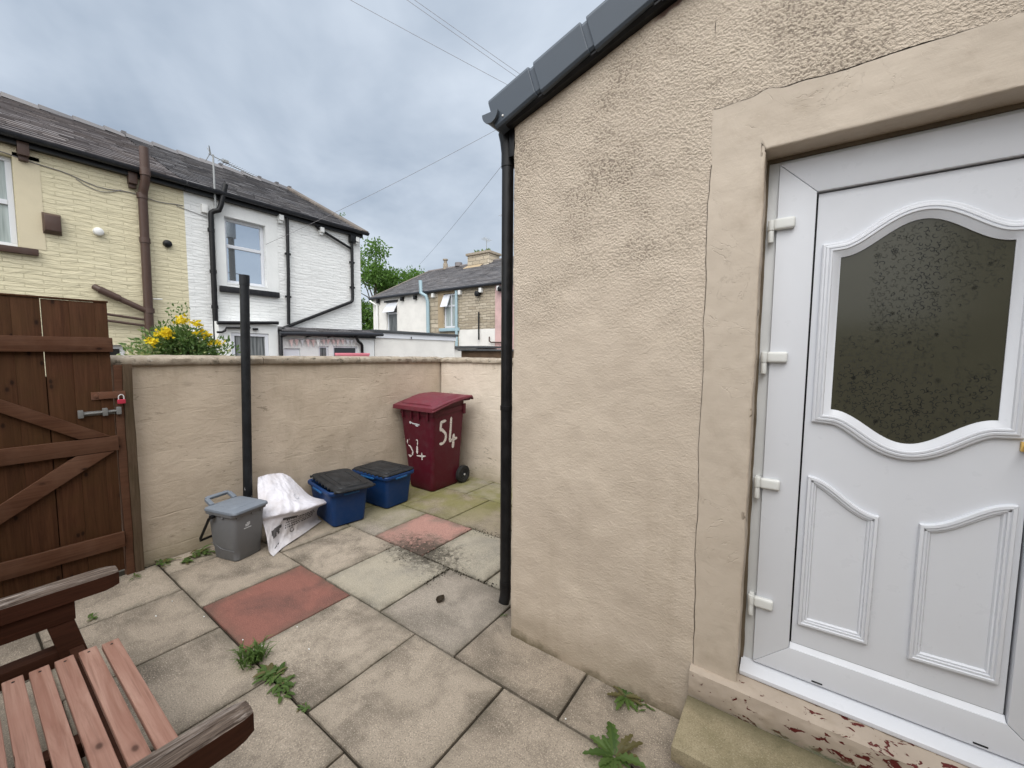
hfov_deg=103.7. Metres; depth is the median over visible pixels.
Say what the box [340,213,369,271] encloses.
slender tree
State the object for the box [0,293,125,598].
gate
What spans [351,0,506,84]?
overhead wire
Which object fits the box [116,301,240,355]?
flowering shrub
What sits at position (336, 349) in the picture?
window
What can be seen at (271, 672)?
weed
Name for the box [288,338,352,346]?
bunting
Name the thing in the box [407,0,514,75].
overhead wire
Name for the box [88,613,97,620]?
weed
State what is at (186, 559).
weed
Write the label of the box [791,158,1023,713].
door
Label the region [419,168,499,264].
overhead wire
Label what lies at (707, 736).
doorstep
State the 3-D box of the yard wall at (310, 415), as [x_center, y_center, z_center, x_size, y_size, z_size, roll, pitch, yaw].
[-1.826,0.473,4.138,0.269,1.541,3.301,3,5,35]
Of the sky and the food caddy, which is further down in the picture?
the food caddy
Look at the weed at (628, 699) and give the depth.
1.77 m
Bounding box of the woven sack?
[257,473,325,555]
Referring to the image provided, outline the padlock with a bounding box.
[117,394,125,403]
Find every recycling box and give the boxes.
[308,468,375,526]
[352,460,413,508]
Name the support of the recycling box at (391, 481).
on the paving
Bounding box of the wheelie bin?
[393,392,472,491]
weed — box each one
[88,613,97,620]
[155,557,180,566]
[181,555,200,563]
[189,544,214,556]
[228,634,276,671]
[252,662,293,685]
[267,674,295,703]
[297,702,310,712]
[582,721,645,767]
[607,686,641,711]
[635,699,654,710]
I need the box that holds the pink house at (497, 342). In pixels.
[489,285,513,348]
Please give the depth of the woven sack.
3.32 m
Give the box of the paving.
[0,476,682,767]
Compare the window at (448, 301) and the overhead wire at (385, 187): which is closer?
the overhead wire at (385, 187)
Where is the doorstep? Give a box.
[671,695,843,767]
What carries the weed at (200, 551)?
on the paving
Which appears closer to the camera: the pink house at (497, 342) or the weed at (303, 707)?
the weed at (303, 707)
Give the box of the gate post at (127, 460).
[111,364,144,574]
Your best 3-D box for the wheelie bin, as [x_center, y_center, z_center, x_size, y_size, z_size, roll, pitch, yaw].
[-0.899,0.640,4.684,0.669,1.057,0.674,3,5,35]
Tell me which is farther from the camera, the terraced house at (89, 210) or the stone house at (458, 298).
the stone house at (458, 298)
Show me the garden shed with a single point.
(483, 353)
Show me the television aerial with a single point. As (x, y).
(223, 161)
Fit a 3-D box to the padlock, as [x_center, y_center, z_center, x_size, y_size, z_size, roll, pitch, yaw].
[-2.593,0.099,2.670,0.016,0.063,0.040,3,5,35]
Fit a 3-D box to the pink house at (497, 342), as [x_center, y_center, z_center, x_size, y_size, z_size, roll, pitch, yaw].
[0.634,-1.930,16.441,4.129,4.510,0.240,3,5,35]
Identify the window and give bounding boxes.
[0,155,17,246]
[110,345,124,374]
[224,218,264,286]
[231,333,268,355]
[319,346,327,355]
[333,346,356,355]
[382,302,396,330]
[440,293,454,327]
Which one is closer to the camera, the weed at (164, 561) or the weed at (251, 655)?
the weed at (251, 655)
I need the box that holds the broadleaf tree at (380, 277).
[360,236,423,329]
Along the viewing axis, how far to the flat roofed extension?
11.15 m
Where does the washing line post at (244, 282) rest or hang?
on the paving
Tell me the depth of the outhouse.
15.82 m
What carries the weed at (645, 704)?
on the paving
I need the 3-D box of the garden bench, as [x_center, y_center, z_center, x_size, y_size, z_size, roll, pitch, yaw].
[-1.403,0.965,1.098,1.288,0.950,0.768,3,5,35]
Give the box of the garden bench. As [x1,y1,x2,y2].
[0,566,253,767]
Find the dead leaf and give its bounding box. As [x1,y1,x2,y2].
[436,595,444,602]
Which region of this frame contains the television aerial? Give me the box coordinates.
[205,146,256,207]
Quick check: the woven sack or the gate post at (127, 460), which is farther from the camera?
the woven sack
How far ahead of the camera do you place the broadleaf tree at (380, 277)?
26.94 m
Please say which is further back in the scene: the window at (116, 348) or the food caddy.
the window at (116, 348)
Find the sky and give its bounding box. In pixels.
[0,0,604,325]
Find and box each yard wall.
[110,355,440,566]
[440,357,512,485]
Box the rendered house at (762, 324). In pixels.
[482,0,1023,767]
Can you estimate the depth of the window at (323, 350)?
9.08 m
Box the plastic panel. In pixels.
[335,353,369,355]
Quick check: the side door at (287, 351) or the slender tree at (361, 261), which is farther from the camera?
the slender tree at (361, 261)
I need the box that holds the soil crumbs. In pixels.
[141,518,497,716]
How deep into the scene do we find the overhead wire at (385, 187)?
7.57 m
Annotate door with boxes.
[284,348,299,355]
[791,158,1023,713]
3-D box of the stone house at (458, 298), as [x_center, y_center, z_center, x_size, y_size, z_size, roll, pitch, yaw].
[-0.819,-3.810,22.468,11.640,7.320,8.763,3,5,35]
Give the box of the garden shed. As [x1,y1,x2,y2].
[458,349,513,357]
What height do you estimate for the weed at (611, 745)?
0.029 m
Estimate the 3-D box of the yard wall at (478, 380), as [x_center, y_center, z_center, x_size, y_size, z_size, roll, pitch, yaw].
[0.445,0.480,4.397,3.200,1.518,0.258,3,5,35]
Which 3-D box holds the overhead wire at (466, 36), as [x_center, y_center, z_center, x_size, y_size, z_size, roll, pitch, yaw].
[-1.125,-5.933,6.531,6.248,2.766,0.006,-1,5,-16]
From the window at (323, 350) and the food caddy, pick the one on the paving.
the food caddy
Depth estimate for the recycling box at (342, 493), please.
3.59 m
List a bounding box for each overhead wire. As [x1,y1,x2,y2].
[267,130,494,243]
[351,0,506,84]
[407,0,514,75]
[415,0,519,73]
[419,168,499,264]
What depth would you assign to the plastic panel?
8.79 m
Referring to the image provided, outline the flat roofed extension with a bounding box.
[370,329,457,357]
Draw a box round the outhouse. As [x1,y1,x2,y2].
[454,346,500,356]
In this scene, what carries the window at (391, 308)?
in the stone house at (458, 298)
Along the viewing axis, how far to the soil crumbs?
2.94 m
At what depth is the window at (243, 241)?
8.03 m
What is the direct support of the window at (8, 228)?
in the terraced house at (89, 210)
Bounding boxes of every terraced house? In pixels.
[0,91,204,375]
[125,133,383,355]
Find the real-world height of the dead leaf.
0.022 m
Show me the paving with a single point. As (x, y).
(393, 684)
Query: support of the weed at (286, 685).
on the paving
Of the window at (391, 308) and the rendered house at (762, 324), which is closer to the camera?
the rendered house at (762, 324)
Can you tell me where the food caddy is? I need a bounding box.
[199,490,267,561]
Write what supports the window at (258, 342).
in the terraced house at (305, 282)
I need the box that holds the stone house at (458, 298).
[368,250,513,345]
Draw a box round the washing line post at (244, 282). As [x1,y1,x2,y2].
[239,274,252,497]
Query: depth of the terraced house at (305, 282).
8.45 m
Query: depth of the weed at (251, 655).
1.98 m

